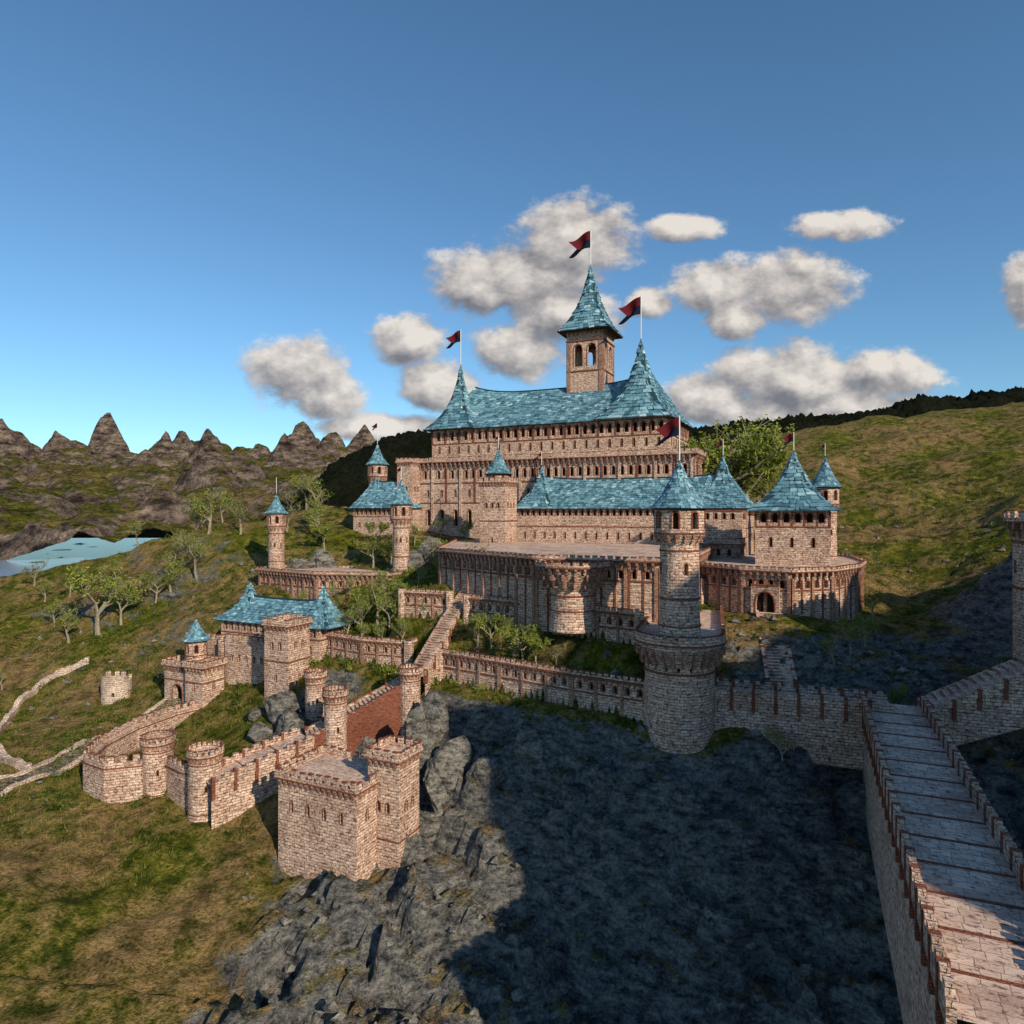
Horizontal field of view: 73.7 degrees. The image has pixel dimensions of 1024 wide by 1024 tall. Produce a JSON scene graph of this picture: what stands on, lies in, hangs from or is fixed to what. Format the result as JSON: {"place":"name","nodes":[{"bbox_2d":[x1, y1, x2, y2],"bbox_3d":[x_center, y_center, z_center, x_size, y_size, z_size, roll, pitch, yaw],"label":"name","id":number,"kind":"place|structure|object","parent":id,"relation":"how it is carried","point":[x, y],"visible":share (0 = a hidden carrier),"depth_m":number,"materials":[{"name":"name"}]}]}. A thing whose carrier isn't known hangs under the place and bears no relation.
{"place":"outdoors","nodes":[
{"label":"outdoors","id":0,"kind":"place"},
{"bbox_2d":[0,538,157,576],"bbox_3d":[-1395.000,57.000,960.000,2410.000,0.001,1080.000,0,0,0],"label":"lake","id":1,"kind":"structure","parent":0,"point":[86,550],"depth_m":937.65,"materials":[{"name":"blue liquid"}]},
{"bbox_2d":[0,698,181,791],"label":"cobbled road","id":2,"kind":"structure","parent":0,"point":[67,759],"depth_m":115.21,"materials":[{"name":"beige stone"}]},
{"bbox_2d":[0,412,375,560],"bbox_3d":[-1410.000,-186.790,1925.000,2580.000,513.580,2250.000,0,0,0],"label":"mountain range","id":3,"kind":"structure","parent":0,"point":[106,484],"depth_m":1442.19,"materials":[{"name":"stone"}]},
{"bbox_2d":[0,402,1023,1023],"bbox_3d":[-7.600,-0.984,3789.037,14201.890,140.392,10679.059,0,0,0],"label":"terrain","id":4,"kind":"structure","parent":0,"point":[188,936],"depth_m":86.61,"materials":[{"name":"green plant"}]},
{"bbox_2d":[0,754,83,796],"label":"stone wall","id":5,"kind":"structure","parent":4,"relation":"on","point":[42,775],"depth_m":108.33,"materials":[{"name":"stone"}]},
{"bbox_2d":[0,656,89,770],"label":"low road wall","id":6,"kind":"structure","parent":4,"relation":"on","point":[19,764],"depth_m":142.78,"materials":[{"name":"stone"}]},
{"bbox_2d":[56,604,80,642],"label":"tree","id":7,"kind":"object","parent":4,"relation":"on","point":[69,620],"visible":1,"depth_m":167.27,"materials":[{"name":"green plant"}]},
{"bbox_2d":[0,698,165,778],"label":"low road wall","id":8,"kind":"structure","parent":4,"relation":"on","point":[47,761],"depth_m":117.38,"materials":[{"name":"stone"}]},
{"bbox_2d":[65,563,145,635],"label":"tree","id":9,"kind":"object","parent":4,"relation":"on","point":[77,579],"visible":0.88,"depth_m":169.28,"materials":[{"name":"green plant"}]},
{"bbox_2d":[100,671,131,704],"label":"ruined tower","id":10,"kind":"structure","parent":4,"relation":"on","point":[116,686],"depth_m":142.61,"materials":[{"name":"stone"}]},
{"bbox_2d":[98,579,149,624],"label":"tree","id":11,"kind":"object","parent":4,"relation":"on","point":[132,596],"visible":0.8,"depth_m":172.61,"materials":[{"name":"green plant"}]},
{"bbox_2d":[83,707,198,802],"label":"walls","id":12,"kind":"structure","parent":4,"relation":"on","point":[116,786],"depth_m":103.42,"materials":[{"name":"stone"}]},
{"bbox_2d":[83,701,195,765],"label":"battlements","id":13,"kind":"object","parent":12,"relation":"on","point":[88,756],"visible":0.89,"depth_m":112.93,"materials":[{"name":"stone"}]},
{"bbox_2d":[82,699,198,769],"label":"trim","id":14,"kind":"structure","parent":12,"relation":"on","point":[92,743],"depth_m":111.76,"materials":[{"name":"brown stone"}]},
{"bbox_2d":[139,729,175,797],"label":"round turret","id":15,"kind":"object","parent":4,"relation":"on","point":[156,748],"visible":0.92,"depth_m":104.07,"materials":[{"name":"stone"}]},
{"bbox_2d":[138,571,176,603],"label":"tree","id":16,"kind":"object","parent":4,"relation":"on","point":[148,581],"visible":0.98,"depth_m":177.62,"materials":[{"name":"green plant"}]},
{"bbox_2d":[166,763,187,810],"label":"walls","id":17,"kind":"structure","parent":4,"relation":"on","point":[176,788],"depth_m":102.60,"materials":[{"name":"stone"}]},
{"bbox_2d":[167,527,210,578],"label":"tree","id":18,"kind":"object","parent":4,"relation":"on","point":[199,554],"visible":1,"depth_m":180.65,"materials":[{"name":"green plant"}]},
{"bbox_2d":[161,618,227,708],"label":"gatehouse","id":19,"kind":"object","parent":4,"relation":"on","point":[195,672],"visible":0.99,"depth_m":136.40,"materials":[{"name":"stone"}]},
{"bbox_2d":[185,739,224,822],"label":"round turret","id":20,"kind":"object","parent":4,"relation":"on","point":[204,762],"visible":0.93,"depth_m":98.96,"materials":[{"name":"stone"}]},
{"bbox_2d":[192,486,217,533],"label":"tree","id":21,"kind":"object","parent":4,"relation":"on","point":[207,509],"visible":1,"depth_m":197.83,"materials":[{"name":"green plant"}]},
{"bbox_2d":[208,640,263,684],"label":"walls","id":22,"kind":"structure","parent":4,"relation":"on","point":[237,668],"depth_m":137.15,"materials":[{"name":"stone"}]},
{"bbox_2d":[185,632,263,644],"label":"battlements","id":23,"kind":"object","parent":22,"relation":"on","point":[233,638],"visible":0.66,"depth_m":137.88,"materials":[{"name":"stone"}]},
{"bbox_2d":[222,497,255,534],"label":"tree","id":24,"kind":"object","parent":4,"relation":"on","point":[239,507],"visible":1,"depth_m":194.75,"materials":[{"name":"green plant"}]},
{"bbox_2d":[206,727,313,829],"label":"curtain wall","id":25,"kind":"structure","parent":4,"relation":"on","point":[242,781],"depth_m":101.75,"materials":[{"name":"beige stone"}]},
{"bbox_2d":[247,722,272,744],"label":"boulder","id":26,"kind":"object","parent":4,"relation":"on","point":[258,732],"visible":0.69,"depth_m":115.93,"materials":[{"name":"grey stone"}]},
{"bbox_2d":[262,690,299,728],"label":"boulder","id":27,"kind":"object","parent":4,"relation":"on","point":[276,705],"visible":0.52,"depth_m":119.43,"materials":[{"name":"grey stone"}]},
{"bbox_2d":[212,582,355,661],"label":"hall","id":28,"kind":"structure","parent":4,"relation":"on","point":[248,611],"depth_m":137.92,"materials":[{"name":"tile"}]},
{"bbox_2d":[261,612,312,697],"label":"square tower","id":29,"kind":"structure","parent":4,"relation":"on","point":[287,656],"depth_m":127.65,"materials":[{"name":"stone"}]},
{"bbox_2d":[274,709,309,735],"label":"boulder","id":30,"kind":"object","parent":4,"relation":"on","point":[288,718],"visible":0.37,"depth_m":115.61,"materials":[{"name":"grey stone"}]},
{"bbox_2d":[303,667,327,724],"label":"round turret","id":31,"kind":"object","parent":4,"relation":"on","point":[315,681],"visible":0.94,"depth_m":118.97,"materials":[{"name":"stone"}]},
{"bbox_2d":[312,548,337,567],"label":"boulder","id":32,"kind":"object","parent":4,"relation":"on","point":[322,557],"visible":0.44,"depth_m":177.97,"materials":[{"name":"grey stone"}]},
{"bbox_2d":[274,744,379,881],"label":"fortified platform","id":33,"kind":"structure","parent":4,"relation":"on","point":[327,811],"depth_m":89.55,"materials":[{"name":"stone"}]},
{"bbox_2d":[255,564,407,598],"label":"castle terrace","id":34,"kind":"structure","parent":4,"relation":"on","point":[294,581],"depth_m":162.89,"materials":[{"name":"stone"}]},
{"bbox_2d":[264,493,287,568],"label":"round tower","id":35,"kind":"structure","parent":34,"relation":"on","point":[276,512],"depth_m":173.33,"materials":[{"name":"stone"}]},
{"bbox_2d":[388,480,413,571],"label":"round tower","id":36,"kind":"structure","parent":34,"relation":"on","point":[400,503],"depth_m":163.25,"materials":[{"name":"stone"}]},
{"bbox_2d":[322,684,348,754],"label":"round turret","id":37,"kind":"object","parent":4,"relation":"on","point":[335,700],"visible":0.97,"depth_m":108.02,"materials":[{"name":"stone"}]},
{"bbox_2d":[304,677,399,735],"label":"curtain wall","id":38,"kind":"structure","parent":4,"relation":"on","point":[315,728],"depth_m":114.20,"materials":[{"name":"beige stone"}]},
{"bbox_2d":[312,685,400,755],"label":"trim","id":39,"kind":"structure","parent":38,"relation":"attached to","point":[378,717],"depth_m":111.74,"materials":[{"name":"red brick"}]},
{"bbox_2d":[327,637,413,667],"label":"walls","id":40,"kind":"structure","parent":4,"relation":"on","point":[398,661],"depth_m":126.19,"materials":[{"name":"stone"}]},
{"bbox_2d":[328,637,402,666],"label":"corbels","id":41,"kind":"object","parent":40,"relation":"attached to","point":[361,644],"visible":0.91,"depth_m":127.28,"materials":[{"name":"stone"}]},
{"bbox_2d":[326,631,409,657],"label":"trim","id":42,"kind":"structure","parent":40,"relation":"attached to","point":[365,642],"depth_m":127.08,"materials":[{"name":"brown stone"}]},
{"bbox_2d":[365,443,388,485],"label":"round tower","id":43,"kind":"structure","parent":4,"relation":"on","point":[377,464],"depth_m":211.76,"materials":[{"name":"stone"}]},
{"bbox_2d":[349,475,421,535],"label":"hall wing","id":44,"kind":"structure","parent":4,"relation":"on","point":[373,501],"depth_m":198.44,"materials":[{"name":"teal tile"}]},
{"bbox_2d":[364,735,422,870],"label":"square tower","id":45,"kind":"structure","parent":4,"relation":"on","point":[393,762],"depth_m":90.02,"materials":[{"name":"stone"}]},
{"bbox_2d":[395,457,419,532],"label":"square tower","id":46,"kind":"structure","parent":4,"relation":"on","point":[408,474],"depth_m":198.20,"materials":[{"name":"stone"}]},
{"bbox_2d":[398,663,421,735],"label":"round turret","id":47,"kind":"object","parent":4,"relation":"on","point":[409,680],"visible":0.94,"depth_m":112.98,"materials":[{"name":"stone"}]},
{"bbox_2d":[404,704,434,775],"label":"boulder","id":48,"kind":"object","parent":4,"relation":"on","point":[417,726],"visible":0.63,"depth_m":102.30,"materials":[{"name":"grey stone"}]},
{"bbox_2d":[398,589,453,618],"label":"walls","id":49,"kind":"structure","parent":4,"relation":"on","point":[406,610],"depth_m":131.31,"materials":[{"name":"stone"}]},
{"bbox_2d":[419,811,443,845],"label":"boulder","id":50,"kind":"object","parent":4,"relation":"on","point":[430,823],"visible":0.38,"depth_m":94.30,"materials":[{"name":"grey stone"}]},
{"bbox_2d":[411,617,455,695],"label":"garden steps","id":51,"kind":"structure","parent":4,"relation":"on","point":[437,640],"depth_m":119.07,"materials":[{"name":"stone"}]},
{"bbox_2d":[423,757,446,815],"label":"boulder","id":52,"kind":"object","parent":4,"relation":"on","point":[435,791],"visible":0.72,"depth_m":97.42,"materials":[{"name":"grey stone"}]},
{"bbox_2d":[423,692,448,745],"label":"boulder","id":53,"kind":"object","parent":4,"relation":"on","point":[435,709],"visible":0.72,"depth_m":106.64,"materials":[{"name":"grey stone"}]},
{"bbox_2d":[433,735,472,793],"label":"boulder","id":54,"kind":"object","parent":4,"relation":"on","point":[452,759],"visible":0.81,"depth_m":99.34,"materials":[{"name":"grey stone"}]},
{"bbox_2d":[442,591,464,625],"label":"garden steps","id":55,"kind":"structure","parent":4,"relation":"on","point":[456,606],"depth_m":127.13,"materials":[{"name":"stone"}]},
{"bbox_2d":[462,704,494,747],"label":"boulder","id":56,"kind":"object","parent":4,"relation":"on","point":[479,727],"visible":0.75,"depth_m":103.41,"materials":[{"name":"grey stone"}]},
{"bbox_2d":[464,756,503,788],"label":"boulder","id":57,"kind":"object","parent":4,"relation":"on","point":[483,771],"visible":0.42,"depth_m":96.06,"materials":[{"name":"grey stone"}]},
{"bbox_2d":[471,610,508,647],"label":"tree","id":58,"kind":"object","parent":4,"relation":"on","point":[479,622],"visible":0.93,"depth_m":117.84,"materials":[{"name":"green plant"}]},
{"bbox_2d":[0,470,1023,1023],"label":"rubble","id":59,"kind":"object","parent":4,"relation":"on","point":[808,970],"visible":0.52,"depth_m":83.08,"materials":[{"name":"grey stone"}]},
{"bbox_2d":[0,417,1023,809],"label":"shrubs","id":60,"kind":"object","parent":4,"relation":"on","point":[226,693],"visible":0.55,"depth_m":152.22,"materials":[{"name":"green plant"}]},
{"bbox_2d":[494,623,542,659],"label":"tree","id":61,"kind":"object","parent":4,"relation":"on","point":[509,636],"visible":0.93,"depth_m":112.15,"materials":[{"name":"green plant"}]},
{"bbox_2d":[513,728,542,764],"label":"boulder","id":62,"kind":"object","parent":4,"relation":"on","point":[528,742],"visible":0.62,"depth_m":97.83,"materials":[{"name":"grey stone"}]},
{"bbox_2d":[521,631,553,661],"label":"tree","id":63,"kind":"object","parent":4,"relation":"on","point":[534,642],"visible":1,"depth_m":109.09,"materials":[{"name":"green plant"}]},
{"bbox_2d":[436,650,645,725],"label":"walls","id":64,"kind":"structure","parent":4,"relation":"on","point":[632,709],"depth_m":105.50,"materials":[{"name":"stone"}]},
{"bbox_2d":[441,648,644,701],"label":"trim","id":65,"kind":"structure","parent":64,"relation":"attached to","point":[573,675],"depth_m":105.59,"materials":[{"name":"brown stone"}]},
{"bbox_2d":[445,655,640,716],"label":"corbels","id":66,"kind":"object","parent":64,"relation":"attached to","point":[570,678],"visible":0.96,"depth_m":105.69,"materials":[{"name":"stone"}]},
{"bbox_2d":[463,595,643,644],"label":"walls","id":67,"kind":"structure","parent":4,"relation":"on","point":[625,635],"depth_m":108.60,"materials":[{"name":"stone"}]},
{"bbox_2d":[471,600,631,642],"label":"corbels","id":68,"kind":"object","parent":67,"relation":"attached to","point":[597,615],"visible":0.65,"depth_m":108.81,"materials":[{"name":"stone"}]},
{"bbox_2d":[467,593,639,630],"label":"trim","id":69,"kind":"structure","parent":67,"relation":"attached to","point":[519,604],"depth_m":109.11,"materials":[{"name":"red brick"}]},
{"bbox_2d":[403,265,710,538],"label":"castle keep","id":70,"kind":"structure","parent":4,"relation":"on","point":[594,420],"depth_m":193.33,"materials":[{"name":"stone"}]},
{"bbox_2d":[569,230,590,264],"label":"flag","id":71,"kind":"object","parent":70,"relation":"on","point":[581,242],"visible":1,"depth_m":201.53,"materials":[{"name":"red fabric"}]},
{"bbox_2d":[618,296,640,338],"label":"flag","id":72,"kind":"object","parent":70,"relation":"on","point":[631,309],"visible":1,"depth_m":186.92,"materials":[{"name":"red fabric"}]},
{"bbox_2d":[535,557,610,633],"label":"round bastion","id":73,"kind":"object","parent":4,"relation":"on","point":[573,586],"visible":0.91,"depth_m":107.06,"materials":[{"name":"stone"}]},
{"bbox_2d":[435,537,714,631],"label":"castle terrace","id":74,"kind":"structure","parent":4,"relation":"on","point":[632,581],"depth_m":119.00,"materials":[{"name":"stone"}]},
{"bbox_2d":[478,449,518,542],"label":"square tower","id":75,"kind":"structure","parent":74,"relation":"on","point":[498,504],"depth_m":170.97,"materials":[{"name":"stone"}]},
{"bbox_2d":[517,456,753,555],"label":"great hall","id":76,"kind":"structure","parent":74,"relation":"on","point":[588,510],"depth_m":171.24,"materials":[{"name":"stone"}]},
{"bbox_2d":[699,510,747,558],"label":"hall annex","id":77,"kind":"object","parent":74,"relation":"on","point":[725,531],"visible":0.58,"depth_m":149.88,"materials":[{"name":"stone"}]},
{"bbox_2d":[308,419,1014,691],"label":"bushes","id":78,"kind":"object","parent":4,"relation":"on","point":[393,671],"visible":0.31,"depth_m":150.91,"materials":[{"name":"green plant"}]},
{"bbox_2d":[634,460,725,753],"bbox_3d":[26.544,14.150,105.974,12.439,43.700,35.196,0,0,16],"label":"watch tower","id":79,"kind":"structure","parent":4,"relation":"on","point":[679,647],"depth_m":92.20,"materials":[{"name":"stone"}]},
{"bbox_2d":[655,416,679,459],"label":"flag","id":80,"kind":"object","parent":79,"relation":"on","point":[669,429],"visible":1,"depth_m":95.21,"materials":[{"name":"red fabric"}]},
{"bbox_2d":[699,437,760,473],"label":"tree","id":81,"kind":"object","parent":4,"relation":"on","point":[713,457],"visible":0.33,"depth_m":180.71,"materials":[{"name":"green plant"}]},
{"bbox_2d":[690,413,779,475],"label":"tree","id":82,"kind":"object","parent":4,"relation":"on","point":[733,443],"visible":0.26,"depth_m":197.88,"materials":[{"name":"green plant"}]},
{"bbox_2d":[675,429,798,489],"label":"tree","id":83,"kind":"object","parent":4,"relation":"on","point":[755,467],"visible":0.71,"depth_m":178.23,"materials":[{"name":"green plant"}]},
{"bbox_2d":[695,418,784,485],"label":"tree","id":84,"kind":"object","parent":4,"relation":"on","point":[765,435],"visible":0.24,"depth_m":184.61,"materials":[{"name":"green plant"}]},
{"bbox_2d":[738,470,780,497],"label":"tree","id":85,"kind":"object","parent":4,"relation":"on","point":[766,487],"visible":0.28,"depth_m":187.95,"materials":[{"name":"green plant"}]},
{"bbox_2d":[728,423,796,538],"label":"tree","id":86,"kind":"object","parent":4,"relation":"on","point":[749,487],"visible":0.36,"depth_m":182.47,"materials":[{"name":"green plant"}]},
{"bbox_2d":[756,610,797,686],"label":"stone staircase","id":87,"kind":"structure","parent":4,"relation":"on","point":[786,674],"depth_m":102.04,"materials":[{"name":"grey stone"}]},
{"bbox_2d":[763,726,796,761],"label":"tree","id":88,"kind":"object","parent":4,"relation":"on","point":[776,737],"visible":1,"depth_m":88.72,"materials":[{"name":"green plant"}]},
{"bbox_2d":[700,550,866,621],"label":"castle terrace","id":89,"kind":"structure","parent":4,"relation":"on","point":[833,590],"depth_m":118.59,"materials":[{"name":"stone"}]},
{"bbox_2d":[751,584,779,613],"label":"arched gate","id":90,"kind":"structure","parent":89,"relation":"attached to","point":[771,591],"depth_m":116.33,"materials":[{"name":"stone"}]},
{"bbox_2d":[755,511,829,566],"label":"walls","id":91,"kind":"structure","parent":89,"relation":"on","point":[801,552],"depth_m":127.14,"materials":[{"name":"stone"}]},
{"bbox_2d":[754,511,830,547],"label":"trim","id":92,"kind":"structure","parent":91,"relation":"attached to","point":[791,526],"depth_m":127.10,"materials":[{"name":"brown stone"}]},
{"bbox_2d":[761,514,823,547],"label":"openings","id":93,"kind":"object","parent":91,"relation":"attached to","point":[797,518],"visible":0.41,"depth_m":127.73,"materials":[{"name":"black"}]},
{"bbox_2d":[746,452,840,510],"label":"roof tiles","id":94,"kind":"object","parent":91,"relation":"on","point":[814,502],"visible":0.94,"depth_m":128.87,"materials":[{"name":"teal tile"}]},
{"bbox_2d":[812,456,842,559],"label":"round tower","id":95,"kind":"structure","parent":89,"relation":"on","point":[826,484],"depth_m":142.93,"materials":[{"name":"stone"}]},
{"bbox_2d":[714,678,893,769],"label":"curtain wall","id":96,"kind":"structure","parent":4,"relation":"on","point":[822,725],"depth_m":90.26,"materials":[{"name":"beige stone"}]},
{"bbox_2d":[824,615,868,655],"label":"tree","id":97,"kind":"object","parent":4,"relation":"on","point":[840,622],"visible":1,"depth_m":106.73,"materials":[{"name":"green plant"}]},
{"bbox_2d":[852,612,888,646],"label":"tree","id":98,"kind":"object","parent":4,"relation":"on","point":[871,626],"visible":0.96,"depth_m":111.60,"materials":[{"name":"green plant"}]},
{"bbox_2d":[859,689,1023,1023],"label":"stone bridge","id":99,"kind":"structure","parent":4,"relation":"on","point":[948,859],"depth_m":50.90,"materials":[{"name":"beige stone"}]},
{"bbox_2d":[916,655,1023,745],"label":"curtain wall","id":100,"kind":"structure","parent":4,"relation":"on","point":[988,702],"depth_m":82.97,"materials":[{"name":"beige stone"}]},
{"bbox_2d":[1003,510,1023,729],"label":"corbelled tower","id":101,"kind":"structure","parent":4,"relation":"on","point":[1013,520],"depth_m":88.58,"materials":[{"name":"stone"}]},
{"bbox_2d":[0,0,1023,453],"label":"sky","id":102,"kind":"structure","parent":0,"point":[246,222],"materials":[{"name":"blue"}]},
{"bbox_2d":[260,386,1023,520],"bbox_3d":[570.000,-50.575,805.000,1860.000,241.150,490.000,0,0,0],"label":"forested ridge","id":103,"kind":"structure","parent":0,"point":[345,480],"depth_m":760.96,"materials":[{"name":"green plant"}]},
{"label":"floor","id":104,"kind":"structure","parent":0,"visible":0},
{"bbox_2d":[468,594,638,614],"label":"battlements","id":105,"kind":"object","parent":104,"relation":"on","point":[596,608],"visible":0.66,"depth_m":109.30,"materials":[{"name":"stone"}]},
{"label":"floor","id":106,"kind":"structure","parent":0,"visible":0},
{"bbox_2d":[443,649,643,683],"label":"battlements","id":107,"kind":"object","parent":106,"relation":"on","point":[593,674],"visible":0.97,"depth_m":106.02,"materials":[{"name":"stone"}]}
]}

